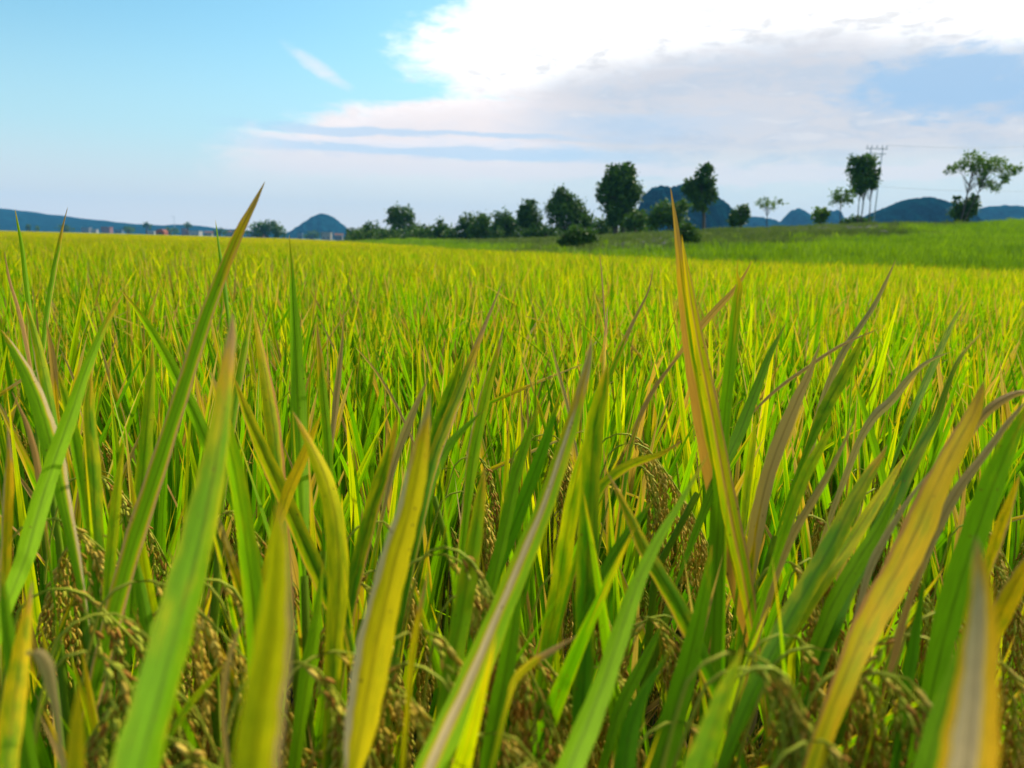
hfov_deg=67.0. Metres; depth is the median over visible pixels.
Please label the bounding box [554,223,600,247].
shrub
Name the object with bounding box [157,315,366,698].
rice plant
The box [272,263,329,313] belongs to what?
rice plant
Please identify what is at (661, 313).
rice plant
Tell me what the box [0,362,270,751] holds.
rice plant
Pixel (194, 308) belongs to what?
rice plant
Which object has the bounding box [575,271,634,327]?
rice plant
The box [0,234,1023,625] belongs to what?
rice field
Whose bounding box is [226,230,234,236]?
house
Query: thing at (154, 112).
sky
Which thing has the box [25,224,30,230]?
tree
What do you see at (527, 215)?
broadleaf tree
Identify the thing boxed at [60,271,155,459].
rice plant
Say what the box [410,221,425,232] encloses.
broadleaf tree
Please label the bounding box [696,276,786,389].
rice plant
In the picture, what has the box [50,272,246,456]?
rice plant
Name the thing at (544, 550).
rice plant
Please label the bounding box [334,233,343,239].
house
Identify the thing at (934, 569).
rice plant
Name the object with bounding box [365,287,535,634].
rice plant
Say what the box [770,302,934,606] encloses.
rice plant
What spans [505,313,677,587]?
rice plant
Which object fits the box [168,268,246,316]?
rice plant
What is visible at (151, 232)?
house
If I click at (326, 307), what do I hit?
rice plant
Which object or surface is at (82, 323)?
rice plant
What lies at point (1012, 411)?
rice plant
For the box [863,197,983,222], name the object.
hill
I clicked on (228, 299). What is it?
rice plant
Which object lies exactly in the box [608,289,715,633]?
rice plant
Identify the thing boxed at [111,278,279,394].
rice plant
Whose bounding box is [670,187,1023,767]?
rice plant
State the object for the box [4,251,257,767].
rice plant
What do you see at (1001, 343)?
rice plant
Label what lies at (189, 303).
rice plant
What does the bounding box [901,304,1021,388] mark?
rice plant
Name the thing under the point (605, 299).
rice plant
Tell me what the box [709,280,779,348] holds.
rice plant
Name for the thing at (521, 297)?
rice plant
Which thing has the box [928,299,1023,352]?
rice plant
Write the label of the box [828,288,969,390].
rice plant
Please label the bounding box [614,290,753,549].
rice plant
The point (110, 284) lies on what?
rice plant
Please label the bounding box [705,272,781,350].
rice plant
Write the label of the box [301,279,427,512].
rice plant
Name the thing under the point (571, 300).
rice plant
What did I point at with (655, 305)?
rice plant
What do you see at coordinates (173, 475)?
rice plant
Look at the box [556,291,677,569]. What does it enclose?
rice plant
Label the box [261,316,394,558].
rice plant
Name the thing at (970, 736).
rice plant
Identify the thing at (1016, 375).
rice plant
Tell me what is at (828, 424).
rice plant
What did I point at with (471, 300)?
rice plant
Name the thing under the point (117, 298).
rice plant
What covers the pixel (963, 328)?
rice plant
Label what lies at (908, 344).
rice plant
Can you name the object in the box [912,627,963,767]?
rice plant
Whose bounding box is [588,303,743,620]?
rice plant
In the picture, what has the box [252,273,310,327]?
rice plant
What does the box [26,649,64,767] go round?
rice plant
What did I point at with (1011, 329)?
rice plant
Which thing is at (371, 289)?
rice plant
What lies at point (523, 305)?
rice plant
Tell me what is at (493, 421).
rice plant
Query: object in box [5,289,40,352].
rice plant
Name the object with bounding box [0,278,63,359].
rice plant
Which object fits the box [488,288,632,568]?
rice plant
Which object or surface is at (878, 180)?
power pole
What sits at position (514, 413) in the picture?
rice plant
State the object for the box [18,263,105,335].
rice plant
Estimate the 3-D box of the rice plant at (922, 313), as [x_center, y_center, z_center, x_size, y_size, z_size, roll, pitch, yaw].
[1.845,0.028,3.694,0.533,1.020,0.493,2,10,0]
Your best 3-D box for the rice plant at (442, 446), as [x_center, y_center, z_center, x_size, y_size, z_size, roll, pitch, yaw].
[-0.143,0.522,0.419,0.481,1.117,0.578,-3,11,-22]
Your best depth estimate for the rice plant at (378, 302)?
2.80 m
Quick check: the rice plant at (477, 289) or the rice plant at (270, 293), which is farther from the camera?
the rice plant at (477, 289)
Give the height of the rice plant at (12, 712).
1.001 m
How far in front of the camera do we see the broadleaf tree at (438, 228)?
112.43 m
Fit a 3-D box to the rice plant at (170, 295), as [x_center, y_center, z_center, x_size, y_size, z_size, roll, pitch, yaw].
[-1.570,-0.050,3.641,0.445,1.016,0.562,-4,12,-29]
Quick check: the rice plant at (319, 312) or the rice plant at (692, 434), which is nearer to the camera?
the rice plant at (692, 434)
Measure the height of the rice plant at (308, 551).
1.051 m
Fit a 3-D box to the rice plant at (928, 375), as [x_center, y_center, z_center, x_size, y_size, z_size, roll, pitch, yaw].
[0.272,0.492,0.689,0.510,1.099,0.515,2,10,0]
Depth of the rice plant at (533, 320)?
2.79 m
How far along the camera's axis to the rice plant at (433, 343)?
2.30 m
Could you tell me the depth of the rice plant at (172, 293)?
3.31 m
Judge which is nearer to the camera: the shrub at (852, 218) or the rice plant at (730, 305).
the rice plant at (730, 305)
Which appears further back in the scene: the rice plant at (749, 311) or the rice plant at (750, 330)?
the rice plant at (749, 311)
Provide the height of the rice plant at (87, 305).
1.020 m
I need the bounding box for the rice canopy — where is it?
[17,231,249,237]
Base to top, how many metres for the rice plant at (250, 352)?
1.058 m
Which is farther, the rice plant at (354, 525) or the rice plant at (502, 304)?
the rice plant at (502, 304)
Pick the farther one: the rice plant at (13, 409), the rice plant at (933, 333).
the rice plant at (933, 333)
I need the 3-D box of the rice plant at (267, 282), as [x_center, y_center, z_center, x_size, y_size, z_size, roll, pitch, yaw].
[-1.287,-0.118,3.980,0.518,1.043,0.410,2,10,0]
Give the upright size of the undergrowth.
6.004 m
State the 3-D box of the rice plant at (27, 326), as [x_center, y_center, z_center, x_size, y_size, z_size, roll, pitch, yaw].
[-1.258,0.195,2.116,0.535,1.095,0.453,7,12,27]
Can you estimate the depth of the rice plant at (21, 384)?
1.72 m
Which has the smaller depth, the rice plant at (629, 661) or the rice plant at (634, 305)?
the rice plant at (629, 661)
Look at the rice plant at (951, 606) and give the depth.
0.38 m
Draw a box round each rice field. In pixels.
[0,231,441,248]
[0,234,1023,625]
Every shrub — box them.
[519,214,618,237]
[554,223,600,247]
[616,208,647,232]
[643,198,692,230]
[674,219,701,244]
[725,203,751,227]
[811,206,830,224]
[839,214,872,223]
[946,193,981,221]
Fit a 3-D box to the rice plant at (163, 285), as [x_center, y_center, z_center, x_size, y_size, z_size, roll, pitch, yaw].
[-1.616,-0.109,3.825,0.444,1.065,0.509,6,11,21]
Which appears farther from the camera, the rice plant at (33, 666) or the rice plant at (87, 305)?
the rice plant at (87, 305)
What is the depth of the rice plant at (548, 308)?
3.15 m
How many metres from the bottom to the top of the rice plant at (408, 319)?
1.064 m
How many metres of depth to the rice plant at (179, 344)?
1.75 m
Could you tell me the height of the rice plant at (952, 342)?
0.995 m
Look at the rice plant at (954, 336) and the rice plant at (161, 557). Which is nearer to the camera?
the rice plant at (161, 557)
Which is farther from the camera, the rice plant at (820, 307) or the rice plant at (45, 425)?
the rice plant at (820, 307)
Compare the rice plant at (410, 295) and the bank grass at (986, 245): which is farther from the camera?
the bank grass at (986, 245)
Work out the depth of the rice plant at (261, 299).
3.05 m
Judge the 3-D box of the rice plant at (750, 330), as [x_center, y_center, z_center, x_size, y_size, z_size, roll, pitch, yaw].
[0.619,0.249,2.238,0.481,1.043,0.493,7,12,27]
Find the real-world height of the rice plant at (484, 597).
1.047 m
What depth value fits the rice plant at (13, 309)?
3.07 m
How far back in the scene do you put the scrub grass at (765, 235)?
50.62 m
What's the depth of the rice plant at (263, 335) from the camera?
1.93 m
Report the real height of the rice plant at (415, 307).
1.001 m
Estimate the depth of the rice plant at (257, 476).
1.09 m
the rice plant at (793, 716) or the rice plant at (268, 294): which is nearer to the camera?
the rice plant at (793, 716)
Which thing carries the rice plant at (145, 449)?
on the ground at (565, 648)
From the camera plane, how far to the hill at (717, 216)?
576.83 m
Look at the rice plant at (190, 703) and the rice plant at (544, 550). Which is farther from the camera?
the rice plant at (544, 550)
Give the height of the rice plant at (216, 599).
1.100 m
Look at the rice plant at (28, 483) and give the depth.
1.34 m
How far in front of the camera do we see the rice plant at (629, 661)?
0.52 m
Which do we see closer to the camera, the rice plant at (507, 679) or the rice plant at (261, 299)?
the rice plant at (507, 679)
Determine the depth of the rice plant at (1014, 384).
1.85 m
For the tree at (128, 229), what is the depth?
629.22 m
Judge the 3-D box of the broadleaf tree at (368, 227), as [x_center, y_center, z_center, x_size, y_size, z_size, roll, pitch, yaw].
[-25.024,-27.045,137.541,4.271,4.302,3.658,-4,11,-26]
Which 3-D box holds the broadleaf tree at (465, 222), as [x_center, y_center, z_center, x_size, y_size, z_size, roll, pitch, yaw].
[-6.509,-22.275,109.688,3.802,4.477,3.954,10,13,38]
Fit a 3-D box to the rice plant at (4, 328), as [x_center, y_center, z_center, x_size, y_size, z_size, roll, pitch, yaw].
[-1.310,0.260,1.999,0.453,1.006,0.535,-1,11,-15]
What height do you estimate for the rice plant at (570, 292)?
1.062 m
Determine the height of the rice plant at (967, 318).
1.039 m
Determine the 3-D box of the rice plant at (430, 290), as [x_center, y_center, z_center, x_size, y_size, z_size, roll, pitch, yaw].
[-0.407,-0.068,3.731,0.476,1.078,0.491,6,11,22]
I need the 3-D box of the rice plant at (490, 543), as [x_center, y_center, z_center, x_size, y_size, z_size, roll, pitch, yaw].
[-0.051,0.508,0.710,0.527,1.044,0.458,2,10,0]
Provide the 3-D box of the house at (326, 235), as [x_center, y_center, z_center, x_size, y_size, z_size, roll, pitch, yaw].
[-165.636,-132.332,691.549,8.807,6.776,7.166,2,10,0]
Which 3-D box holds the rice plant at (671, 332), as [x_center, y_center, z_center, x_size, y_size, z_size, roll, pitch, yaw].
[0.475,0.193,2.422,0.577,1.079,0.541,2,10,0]
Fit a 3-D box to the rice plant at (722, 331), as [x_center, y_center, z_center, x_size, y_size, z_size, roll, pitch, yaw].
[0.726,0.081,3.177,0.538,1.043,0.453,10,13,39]
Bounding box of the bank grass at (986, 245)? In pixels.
[342,216,1023,273]
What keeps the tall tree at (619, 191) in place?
on the embankment
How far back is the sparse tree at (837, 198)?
75.59 m
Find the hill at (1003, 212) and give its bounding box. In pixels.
[977,205,1023,221]
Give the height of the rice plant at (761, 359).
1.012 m
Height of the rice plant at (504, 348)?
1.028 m
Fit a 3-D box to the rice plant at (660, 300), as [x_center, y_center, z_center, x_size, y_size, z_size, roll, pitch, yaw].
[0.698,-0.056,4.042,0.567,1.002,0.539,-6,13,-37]
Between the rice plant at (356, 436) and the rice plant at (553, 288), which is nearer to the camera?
the rice plant at (356, 436)
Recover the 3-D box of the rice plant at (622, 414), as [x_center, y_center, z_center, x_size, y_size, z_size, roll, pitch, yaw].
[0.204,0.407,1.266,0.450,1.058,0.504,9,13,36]
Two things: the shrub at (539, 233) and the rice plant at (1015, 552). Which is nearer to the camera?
the rice plant at (1015, 552)
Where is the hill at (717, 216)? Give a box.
[638,183,738,231]
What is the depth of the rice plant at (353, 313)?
3.27 m
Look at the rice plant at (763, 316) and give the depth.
3.14 m
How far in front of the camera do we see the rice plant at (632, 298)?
4.09 m
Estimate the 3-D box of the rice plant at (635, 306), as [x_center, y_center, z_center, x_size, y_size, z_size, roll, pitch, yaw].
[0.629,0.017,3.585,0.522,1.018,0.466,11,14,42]
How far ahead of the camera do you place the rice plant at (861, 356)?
2.07 m
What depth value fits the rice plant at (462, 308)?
3.52 m
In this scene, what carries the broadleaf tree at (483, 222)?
on the embankment
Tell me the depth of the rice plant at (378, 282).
4.13 m
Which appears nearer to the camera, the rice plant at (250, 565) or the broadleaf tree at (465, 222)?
the rice plant at (250, 565)
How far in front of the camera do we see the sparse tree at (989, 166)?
71.34 m
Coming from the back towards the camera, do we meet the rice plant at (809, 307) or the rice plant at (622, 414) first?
the rice plant at (809, 307)
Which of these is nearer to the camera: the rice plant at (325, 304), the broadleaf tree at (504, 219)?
the rice plant at (325, 304)
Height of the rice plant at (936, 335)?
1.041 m
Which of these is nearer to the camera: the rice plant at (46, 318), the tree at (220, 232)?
the rice plant at (46, 318)
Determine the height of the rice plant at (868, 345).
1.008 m
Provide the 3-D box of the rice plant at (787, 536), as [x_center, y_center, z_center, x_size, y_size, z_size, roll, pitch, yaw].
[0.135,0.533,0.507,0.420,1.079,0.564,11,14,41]
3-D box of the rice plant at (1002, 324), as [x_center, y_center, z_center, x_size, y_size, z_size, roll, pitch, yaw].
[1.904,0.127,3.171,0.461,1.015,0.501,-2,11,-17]
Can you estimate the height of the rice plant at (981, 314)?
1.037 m
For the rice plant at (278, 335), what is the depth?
2.50 m
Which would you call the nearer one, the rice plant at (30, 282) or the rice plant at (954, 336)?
the rice plant at (954, 336)
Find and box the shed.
[156,229,167,234]
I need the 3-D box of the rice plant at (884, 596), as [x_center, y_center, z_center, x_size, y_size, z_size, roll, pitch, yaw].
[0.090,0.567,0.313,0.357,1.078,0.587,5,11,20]
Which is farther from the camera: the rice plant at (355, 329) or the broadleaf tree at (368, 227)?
the broadleaf tree at (368, 227)
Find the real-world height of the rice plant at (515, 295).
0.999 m
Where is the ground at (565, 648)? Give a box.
[39,236,965,767]
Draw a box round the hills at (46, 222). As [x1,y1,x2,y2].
[0,208,283,237]
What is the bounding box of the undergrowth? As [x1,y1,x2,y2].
[343,218,654,239]
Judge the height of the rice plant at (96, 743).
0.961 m
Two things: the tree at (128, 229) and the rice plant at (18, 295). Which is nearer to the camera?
the rice plant at (18, 295)
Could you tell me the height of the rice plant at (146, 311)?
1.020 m
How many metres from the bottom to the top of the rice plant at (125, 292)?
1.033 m
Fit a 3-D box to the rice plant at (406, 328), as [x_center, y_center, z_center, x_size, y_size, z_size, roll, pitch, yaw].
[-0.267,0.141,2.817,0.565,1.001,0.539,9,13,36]
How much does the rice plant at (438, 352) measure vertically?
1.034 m
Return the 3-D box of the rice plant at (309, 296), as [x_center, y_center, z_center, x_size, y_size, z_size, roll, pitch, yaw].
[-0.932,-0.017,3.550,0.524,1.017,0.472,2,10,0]
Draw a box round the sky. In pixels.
[0,0,1023,237]
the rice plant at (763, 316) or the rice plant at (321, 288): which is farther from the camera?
the rice plant at (321, 288)
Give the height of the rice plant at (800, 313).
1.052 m
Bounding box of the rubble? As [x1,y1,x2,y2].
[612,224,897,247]
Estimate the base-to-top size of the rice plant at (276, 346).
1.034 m
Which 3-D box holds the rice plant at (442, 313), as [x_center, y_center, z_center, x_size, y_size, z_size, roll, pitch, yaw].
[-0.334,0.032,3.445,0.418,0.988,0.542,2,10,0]
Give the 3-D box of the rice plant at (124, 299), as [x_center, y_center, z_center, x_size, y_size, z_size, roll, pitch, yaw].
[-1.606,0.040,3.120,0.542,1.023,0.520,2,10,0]
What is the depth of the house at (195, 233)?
806.65 m
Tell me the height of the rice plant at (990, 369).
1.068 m
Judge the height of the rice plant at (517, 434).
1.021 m
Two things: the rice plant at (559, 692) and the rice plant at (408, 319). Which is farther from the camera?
the rice plant at (408, 319)
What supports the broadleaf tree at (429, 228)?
on the embankment
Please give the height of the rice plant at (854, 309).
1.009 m
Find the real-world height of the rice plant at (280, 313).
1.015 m
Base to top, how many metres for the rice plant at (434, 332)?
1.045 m
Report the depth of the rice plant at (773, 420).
1.31 m
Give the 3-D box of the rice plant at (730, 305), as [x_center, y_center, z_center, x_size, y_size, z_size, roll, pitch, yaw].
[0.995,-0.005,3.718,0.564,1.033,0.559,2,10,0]
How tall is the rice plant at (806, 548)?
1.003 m
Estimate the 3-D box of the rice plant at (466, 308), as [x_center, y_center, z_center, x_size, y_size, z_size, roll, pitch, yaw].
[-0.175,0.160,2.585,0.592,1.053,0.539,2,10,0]
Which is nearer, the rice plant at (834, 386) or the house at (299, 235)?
the rice plant at (834, 386)
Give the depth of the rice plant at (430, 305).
3.31 m
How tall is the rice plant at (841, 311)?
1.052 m
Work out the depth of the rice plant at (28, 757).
0.34 m
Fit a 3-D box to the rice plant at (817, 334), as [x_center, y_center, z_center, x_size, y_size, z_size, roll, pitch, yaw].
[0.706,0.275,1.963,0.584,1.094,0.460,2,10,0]
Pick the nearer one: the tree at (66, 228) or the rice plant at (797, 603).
the rice plant at (797, 603)
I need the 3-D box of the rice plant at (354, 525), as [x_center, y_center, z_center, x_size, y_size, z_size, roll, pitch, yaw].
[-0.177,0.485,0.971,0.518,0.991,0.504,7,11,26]
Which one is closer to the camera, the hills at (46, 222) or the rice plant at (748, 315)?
the rice plant at (748, 315)
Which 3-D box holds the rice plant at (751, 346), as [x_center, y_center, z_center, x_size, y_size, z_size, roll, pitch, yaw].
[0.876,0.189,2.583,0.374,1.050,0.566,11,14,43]
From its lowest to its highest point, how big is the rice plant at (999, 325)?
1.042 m
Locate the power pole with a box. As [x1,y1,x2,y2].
[860,145,887,221]
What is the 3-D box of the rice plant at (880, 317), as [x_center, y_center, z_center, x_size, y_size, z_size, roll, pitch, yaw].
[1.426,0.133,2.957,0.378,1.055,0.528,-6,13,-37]
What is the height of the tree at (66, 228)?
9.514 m
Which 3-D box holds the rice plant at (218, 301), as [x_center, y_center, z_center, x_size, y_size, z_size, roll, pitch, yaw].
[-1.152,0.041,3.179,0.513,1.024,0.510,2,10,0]
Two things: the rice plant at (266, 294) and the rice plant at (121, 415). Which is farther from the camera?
the rice plant at (266, 294)
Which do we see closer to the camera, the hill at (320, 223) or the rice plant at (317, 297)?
the rice plant at (317, 297)
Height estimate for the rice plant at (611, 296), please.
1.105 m
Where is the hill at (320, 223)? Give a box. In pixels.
[279,213,350,239]
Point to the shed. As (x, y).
(161, 232)
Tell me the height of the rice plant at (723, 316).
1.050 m
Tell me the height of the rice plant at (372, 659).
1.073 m
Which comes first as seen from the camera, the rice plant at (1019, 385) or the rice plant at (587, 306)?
the rice plant at (1019, 385)
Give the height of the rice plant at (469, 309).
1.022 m
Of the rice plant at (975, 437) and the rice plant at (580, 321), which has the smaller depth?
the rice plant at (975, 437)
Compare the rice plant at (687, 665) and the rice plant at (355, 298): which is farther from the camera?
the rice plant at (355, 298)
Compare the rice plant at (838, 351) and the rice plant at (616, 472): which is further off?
the rice plant at (838, 351)
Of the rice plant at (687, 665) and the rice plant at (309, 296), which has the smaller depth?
the rice plant at (687, 665)
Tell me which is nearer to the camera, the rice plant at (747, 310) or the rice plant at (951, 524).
the rice plant at (951, 524)
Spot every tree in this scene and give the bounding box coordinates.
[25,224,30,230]
[54,223,74,231]
[122,226,135,233]
[142,222,152,233]
[166,227,179,234]
[183,221,192,235]
[213,227,228,236]
[246,219,286,237]
[303,230,321,239]
[360,220,380,235]
[382,201,417,235]
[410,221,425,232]
[423,225,437,238]
[431,216,448,238]
[441,222,457,238]
[452,211,476,238]
[465,211,496,238]
[487,206,518,237]
[512,198,547,236]
[538,183,595,232]
[594,161,648,233]
[679,161,719,228]
[753,196,788,225]
[827,187,855,223]
[843,151,882,222]
[942,149,1023,221]
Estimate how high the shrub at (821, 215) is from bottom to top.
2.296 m
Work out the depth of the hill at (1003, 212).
1233.22 m
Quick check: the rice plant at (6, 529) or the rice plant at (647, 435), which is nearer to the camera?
the rice plant at (6, 529)
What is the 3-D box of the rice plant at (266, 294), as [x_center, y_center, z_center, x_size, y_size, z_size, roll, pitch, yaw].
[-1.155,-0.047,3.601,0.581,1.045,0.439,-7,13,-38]
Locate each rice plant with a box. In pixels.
[0,182,264,767]
[0,207,207,734]
[0,254,58,324]
[0,266,58,325]
[0,267,107,334]
[0,276,96,663]
[0,277,128,659]
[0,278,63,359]
[0,281,98,398]
[0,286,116,454]
[0,295,79,633]
[0,317,64,471]
[0,334,151,666]
[0,341,295,767]
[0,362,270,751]
[0,367,149,767]
[0,426,31,703]
[0,566,39,767]
[0,581,84,767]
[1,256,92,330]
[1,264,53,320]
[1,323,141,601]
[1,330,321,767]
[2,252,45,328]
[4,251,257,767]
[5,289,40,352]
[9,276,124,376]
[9,297,54,360]
[10,277,137,421]
[11,259,22,295]
[12,302,292,767]
[14,304,307,760]
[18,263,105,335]
[18,589,76,767]
[20,316,452,767]
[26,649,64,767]
[29,299,373,767]
[31,272,125,341]
[31,327,249,494]
[33,237,571,767]
[41,277,198,354]
[41,282,112,327]
[44,267,129,318]
[49,286,182,510]
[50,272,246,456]
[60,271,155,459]
[61,286,217,481]
[63,306,257,488]
[66,289,214,388]
[70,270,161,327]
[73,266,168,319]
[79,560,380,767]
[85,264,140,310]
[89,268,155,323]
[89,274,194,369]
[98,330,653,767]
[99,220,327,700]
[104,273,255,381]
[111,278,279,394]
[111,312,708,767]
[118,318,404,722]
[122,269,205,338]
[123,272,203,361]
[124,284,308,454]
[126,264,256,342]
[130,276,194,342]
[133,390,596,767]
[141,261,200,322]
[142,255,237,375]
[152,277,234,359]
[157,294,351,669]
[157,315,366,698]
[162,664,224,757]
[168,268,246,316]
[175,291,353,636]
[177,266,246,324]
[180,272,289,376]
[185,272,252,331]
[190,275,262,309]
[190,278,289,362]
[191,363,886,767]
[192,268,256,347]
[197,255,322,377]
[211,372,348,767]
[220,467,575,767]
[223,284,358,379]
[225,296,380,416]
[227,261,279,325]
[227,268,309,339]
[234,377,658,767]
[234,389,514,750]
[238,286,373,579]
[239,264,322,326]
[242,277,362,416]
[247,317,584,754]
[251,314,450,606]
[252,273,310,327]
[254,267,311,341]
[255,278,299,315]
[259,284,373,407]
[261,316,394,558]
[268,271,337,319]
[268,276,347,343]
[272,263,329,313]
[285,267,374,344]
[286,279,357,339]
[289,284,537,767]
[295,330,592,755]
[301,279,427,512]
[306,272,387,385]
[306,292,454,662]
[307,274,417,473]
[309,271,371,418]
[313,273,382,417]
[318,304,479,742]
[321,347,736,767]
[326,267,382,338]
[328,272,397,350]
[335,275,420,462]
[336,276,478,461]
[337,257,396,324]
[344,394,430,767]
[348,261,751,733]
[353,292,495,488]
[356,276,407,359]
[363,277,445,357]
[363,285,504,625]
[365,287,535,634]
[371,271,437,349]
[372,257,426,305]
[376,272,438,315]
[377,321,637,760]
[379,276,494,341]
[382,314,550,647]
[383,271,455,350]
[389,292,458,351]
[393,261,459,319]
[395,282,517,437]
[396,276,500,586]
[408,274,481,319]
[412,352,945,767]
[423,280,471,349]
[429,274,482,335]
[429,297,582,603]
[430,330,913,763]
[432,341,677,738]
[435,306,764,759]
[437,268,501,341]
[437,282,510,350]
[438,283,549,459]
[439,322,998,767]
[447,268,522,367]
[447,304,567,460]
[452,275,539,364]
[452,279,509,332]
[463,266,530,446]
[466,279,570,387]
[471,312,678,646]
[473,281,537,333]
[474,284,584,369]
[475,282,583,371]
[481,390,1023,766]
[482,277,566,328]
[485,275,581,363]
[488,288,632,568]
[490,270,550,325]
[494,277,539,313]
[495,273,573,319]
[496,277,629,410]
[497,278,645,639]
[497,440,682,767]
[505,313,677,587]
[512,262,982,767]
[514,253,738,650]
[520,281,648,388]
[521,324,719,647]
[525,260,578,327]
[533,263,594,321]
[535,275,591,369]
[535,278,606,332]
[539,310,746,754]
[540,287,612,368]
[546,264,600,323]
[547,284,643,358]
[548,335,849,765]
[556,260,949,767]
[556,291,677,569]
[557,304,1023,764]
[560,278,646,321]
[561,277,677,335]
[565,260,628,331]
[574,281,647,339]
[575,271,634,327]
[576,281,674,351]
[583,344,854,767]
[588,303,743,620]
[596,270,655,323]
[596,277,675,340]
[596,286,681,504]
[598,545,711,767]
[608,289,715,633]
[608,296,786,702]
[608,474,931,767]
[610,264,670,501]
[613,285,721,486]
[614,286,660,333]
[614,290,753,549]
[614,380,984,767]
[620,287,727,351]
[622,287,861,723]
[623,283,722,354]
[632,281,709,340]
[636,275,753,615]
[637,279,705,335]
[639,279,694,334]
[647,342,935,765]
[662,282,766,367]
[666,313,814,678]
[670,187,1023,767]
[671,274,748,347]
[672,273,725,347]
[680,382,1023,767]
[682,536,999,767]
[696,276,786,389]
[701,279,769,338]
[702,297,824,405]
[704,278,760,363]
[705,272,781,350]
[706,297,824,465]
[707,279,783,341]
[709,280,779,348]
[714,328,873,571]
[721,295,817,393]
[730,284,858,361]
[733,285,803,344]
[738,282,820,367]
[739,277,860,664]
[739,286,846,362]
[753,291,922,515]
[755,292,924,569]
[758,360,1023,728]
[759,288,806,338]
[762,278,846,342]
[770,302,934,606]
[771,407,1023,767]
[773,302,880,507]
[778,275,857,352]
[782,376,1023,762]
[787,276,885,380]
[789,279,840,354]
[795,334,1001,694]
[804,294,901,360]
[810,301,902,370]
[819,292,872,335]
[824,279,890,349]
[824,282,902,344]
[824,287,909,362]
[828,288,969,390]
[835,283,938,361]
[835,428,1023,763]
[839,296,963,472]
[841,298,977,664]
[847,318,1023,726]
[849,486,1022,767]
[850,301,966,471]
[854,287,957,471]
[865,288,936,345]
[872,295,963,370]
[876,287,944,331]
[877,301,987,398]
[884,313,1022,411]
[888,329,1023,666]
[898,309,1023,616]
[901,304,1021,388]
[908,288,1023,563]
[909,293,984,346]
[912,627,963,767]
[916,280,992,334]
[917,284,1023,359]
[925,304,1021,424]
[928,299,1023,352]
[928,361,1023,603]
[932,328,1023,615]
[939,301,1023,358]
[953,311,1023,464]
[961,343,1023,463]
[963,329,1023,438]
[965,290,1021,373]
[969,285,1023,343]
[969,288,1022,358]
[977,353,1022,403]
[983,303,1023,374]
[987,298,1023,342]
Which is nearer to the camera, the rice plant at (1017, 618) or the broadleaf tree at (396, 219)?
the rice plant at (1017, 618)
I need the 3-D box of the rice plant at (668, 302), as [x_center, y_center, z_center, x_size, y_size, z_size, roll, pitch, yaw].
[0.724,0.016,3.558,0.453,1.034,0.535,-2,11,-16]
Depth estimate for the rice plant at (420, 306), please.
3.02 m
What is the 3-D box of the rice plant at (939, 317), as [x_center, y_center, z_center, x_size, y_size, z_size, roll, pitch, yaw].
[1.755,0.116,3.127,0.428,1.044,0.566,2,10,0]
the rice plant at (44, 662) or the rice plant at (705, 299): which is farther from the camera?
the rice plant at (705, 299)
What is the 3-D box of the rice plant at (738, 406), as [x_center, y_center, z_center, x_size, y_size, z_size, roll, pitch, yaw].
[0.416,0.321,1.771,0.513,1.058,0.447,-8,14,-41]
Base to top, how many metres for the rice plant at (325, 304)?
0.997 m
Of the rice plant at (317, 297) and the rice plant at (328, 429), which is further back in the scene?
the rice plant at (317, 297)
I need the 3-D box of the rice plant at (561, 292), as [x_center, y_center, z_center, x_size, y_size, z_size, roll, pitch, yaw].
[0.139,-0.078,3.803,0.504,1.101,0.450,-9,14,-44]
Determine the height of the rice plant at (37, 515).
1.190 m
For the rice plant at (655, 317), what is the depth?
2.67 m
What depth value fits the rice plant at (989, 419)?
1.48 m
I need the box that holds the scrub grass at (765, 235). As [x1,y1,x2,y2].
[325,219,1019,261]
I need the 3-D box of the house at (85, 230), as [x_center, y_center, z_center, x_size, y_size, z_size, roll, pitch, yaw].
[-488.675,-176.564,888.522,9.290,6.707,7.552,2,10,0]
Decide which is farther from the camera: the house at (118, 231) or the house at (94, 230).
the house at (118, 231)
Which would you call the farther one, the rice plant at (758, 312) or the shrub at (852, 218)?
the shrub at (852, 218)
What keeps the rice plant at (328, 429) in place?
on the ground at (565, 648)
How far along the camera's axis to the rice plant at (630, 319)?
3.11 m
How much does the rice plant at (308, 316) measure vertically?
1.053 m
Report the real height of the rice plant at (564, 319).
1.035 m
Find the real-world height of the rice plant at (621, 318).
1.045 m
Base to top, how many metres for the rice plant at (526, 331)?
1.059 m
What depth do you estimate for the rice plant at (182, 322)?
2.31 m
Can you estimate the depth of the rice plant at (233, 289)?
3.53 m
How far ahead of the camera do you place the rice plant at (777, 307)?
3.73 m
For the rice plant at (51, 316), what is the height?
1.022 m
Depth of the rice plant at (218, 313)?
2.64 m
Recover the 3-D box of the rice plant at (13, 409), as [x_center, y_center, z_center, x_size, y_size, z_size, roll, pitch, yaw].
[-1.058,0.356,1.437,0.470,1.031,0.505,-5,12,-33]
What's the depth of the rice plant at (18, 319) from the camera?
2.19 m
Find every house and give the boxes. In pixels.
[81,227,91,232]
[90,229,98,232]
[101,227,112,232]
[114,229,124,233]
[148,231,155,234]
[181,228,186,234]
[189,231,202,235]
[204,231,213,235]
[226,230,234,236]
[297,233,302,238]
[321,232,332,239]
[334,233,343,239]
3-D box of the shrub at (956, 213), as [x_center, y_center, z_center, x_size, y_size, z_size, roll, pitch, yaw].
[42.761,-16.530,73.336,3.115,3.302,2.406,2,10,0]
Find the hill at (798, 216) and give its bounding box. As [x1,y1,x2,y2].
[743,208,844,227]
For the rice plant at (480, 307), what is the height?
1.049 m
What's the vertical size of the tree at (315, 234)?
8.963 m

